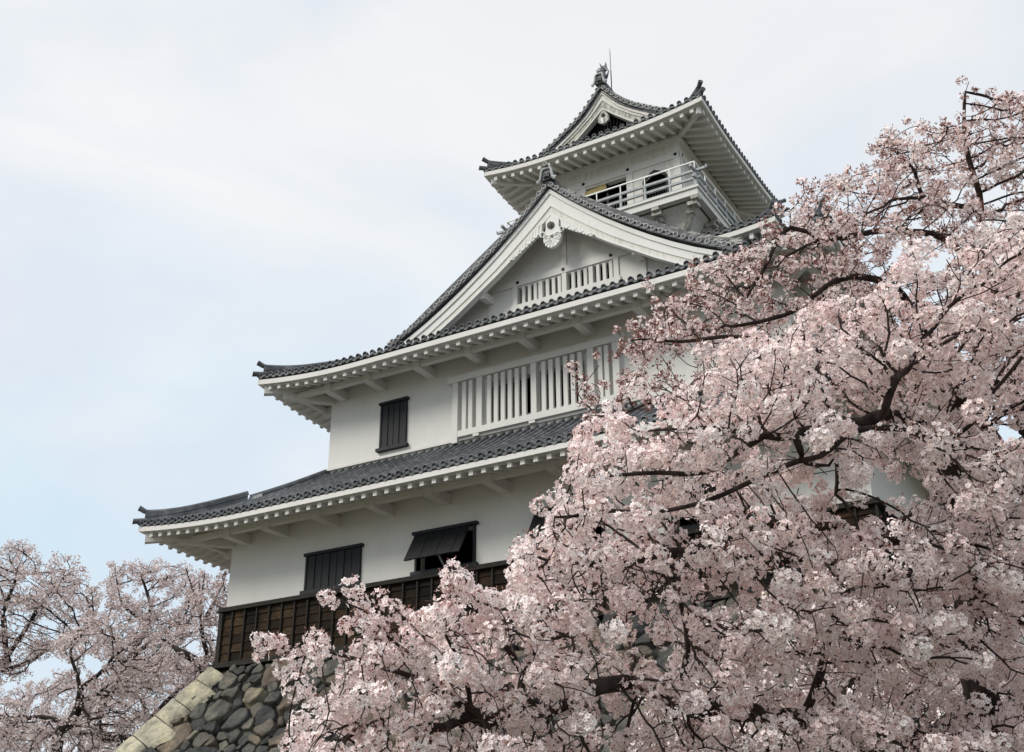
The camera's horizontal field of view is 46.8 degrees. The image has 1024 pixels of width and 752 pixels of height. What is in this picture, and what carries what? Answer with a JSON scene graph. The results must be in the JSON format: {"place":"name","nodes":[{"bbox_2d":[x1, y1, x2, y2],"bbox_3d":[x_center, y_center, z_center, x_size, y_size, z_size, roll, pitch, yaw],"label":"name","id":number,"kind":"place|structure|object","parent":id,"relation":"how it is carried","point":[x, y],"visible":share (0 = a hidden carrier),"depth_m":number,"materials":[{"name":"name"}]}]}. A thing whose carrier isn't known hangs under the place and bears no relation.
{"place":"outdoors","nodes":[
{"label":"outdoors","id":0,"kind":"place"},
{"bbox_2d":[0,0,1023,751],"label":"sky","id":1,"kind":"structure","parent":0,"point":[194,194],"materials":[{"name":"white"}]},
{"bbox_2d":[132,58,1023,671],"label":"castle","id":2,"kind":"structure","parent":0,"point":[448,418],"depth_m":34.06,"materials":[{"name":"white paint"}]},
{"bbox_2d":[299,543,363,594],"bbox_3d":[-4.985,5.362,32.763,2.090,1.180,0.162,-14,-28,28],"label":"window","id":3,"kind":"structure","parent":2,"relation":"in","point":[324,569],"depth_m":32.78,"materials":[{"name":"black wood"}]},
{"bbox_2d":[375,396,409,452],"bbox_3d":[-3.631,1.479,36.057,1.140,1.620,0.162,-14,-28,28],"label":"window","id":4,"kind":"structure","parent":2,"relation":"in","point":[393,413],"depth_m":36.05,"materials":[{"name":"black wood"}]},
{"bbox_2d":[403,520,478,575],"bbox_3d":[-1.851,4.488,30.913,2.050,1.200,0.734,-14,-28,28],"label":"window","id":5,"kind":"structure","parent":2,"relation":"in","point":[438,541],"depth_m":30.87,"materials":[{"name":"black wood"}]},
{"bbox_2d":[447,332,627,444],"bbox_3d":[0.773,0.535,33.926,5.855,2.142,0.780,-14,-28,28],"label":"lattice window","id":6,"kind":"structure","parent":2,"relation":"in","point":[510,399],"depth_m":33.74,"materials":[{"name":"white paint"}]},
{"bbox_2d":[527,496,606,553],"bbox_3d":[1.338,3.681,29.186,2.080,1.200,0.734,-14,-28,28],"label":"window","id":7,"kind":"structure","parent":2,"relation":"in","point":[536,520],"depth_m":29.37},
{"bbox_2d":[642,168,668,199],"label":"arched window","id":8,"kind":"structure","parent":2,"relation":"in","point":[664,173],"depth_m":41.01,"materials":[{"name":"black paint"}]},
{"bbox_2d":[665,469,753,530],"bbox_3d":[4.514,2.877,27.467,2.080,1.200,0.734,-14,-28,28],"label":"window","id":9,"kind":"structure","parent":2,"relation":"in","point":[690,526],"depth_m":27.47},
{"bbox_3d":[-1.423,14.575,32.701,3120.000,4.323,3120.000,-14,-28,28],"label":"ground","id":10,"kind":"structure","parent":0,"visible":0},
{"bbox_2d":[0,538,108,685],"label":"cherry tree","id":11,"kind":"object","parent":10,"relation":"on","point":[37,607],"visible":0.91,"depth_m":42.37,"materials":[{"name":"pink plant"}]},
{"bbox_2d":[0,611,172,751],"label":"cherry tree","id":12,"kind":"object","parent":10,"relation":"on","point":[67,725],"visible":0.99,"depth_m":35.76,"materials":[{"name":"pink plant"}]},
{"bbox_2d":[0,650,214,751],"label":"cherry tree","id":13,"kind":"object","parent":10,"relation":"on","point":[80,735],"visible":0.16,"depth_m":54.95,"materials":[{"name":"pink plant"}]},
{"bbox_2d":[94,556,202,747],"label":"cherry tree","id":14,"kind":"object","parent":10,"relation":"on","point":[151,613],"visible":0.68,"depth_m":48.19,"materials":[{"name":"pink plant"}]},
{"bbox_2d":[145,564,228,690],"bbox_3d":[-10.563,12.106,37.982,3.411,12.416,6.879,4,-25,-9],"label":"cherry tree","id":15,"kind":"object","parent":10,"relation":"on","point":[209,619],"visible":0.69,"depth_m":38.79,"materials":[{"name":"pink plant"}]},
{"bbox_2d":[115,580,1023,751],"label":"stone base","id":16,"kind":"object","parent":10,"relation":"on","point":[235,708],"visible":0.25,"depth_m":30.38,"materials":[{"name":"grey stone"}]},
{"bbox_2d":[250,212,1023,751],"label":"cherry tree","id":17,"kind":"object","parent":10,"relation":"on","point":[980,716],"visible":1,"depth_m":9.37,"materials":[{"name":"pink plant"}]},
{"bbox_2d":[564,75,1023,496],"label":"cherry tree","id":18,"kind":"object","parent":10,"relation":"on","point":[848,223],"visible":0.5,"depth_m":12.45,"materials":[{"name":"pink plant"}]},
{"bbox_2d":[623,474,1023,751],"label":"cherry tree","id":19,"kind":"object","parent":10,"relation":"on","point":[890,532],"visible":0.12,"depth_m":15.69,"materials":[{"name":"pink plant"}]},
{"bbox_2d":[707,542,1023,751],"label":"cherry tree","id":20,"kind":"object","parent":10,"relation":"on","point":[778,748],"visible":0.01,"depth_m":20.84,"materials":[{"name":"pink plant"}]}
]}

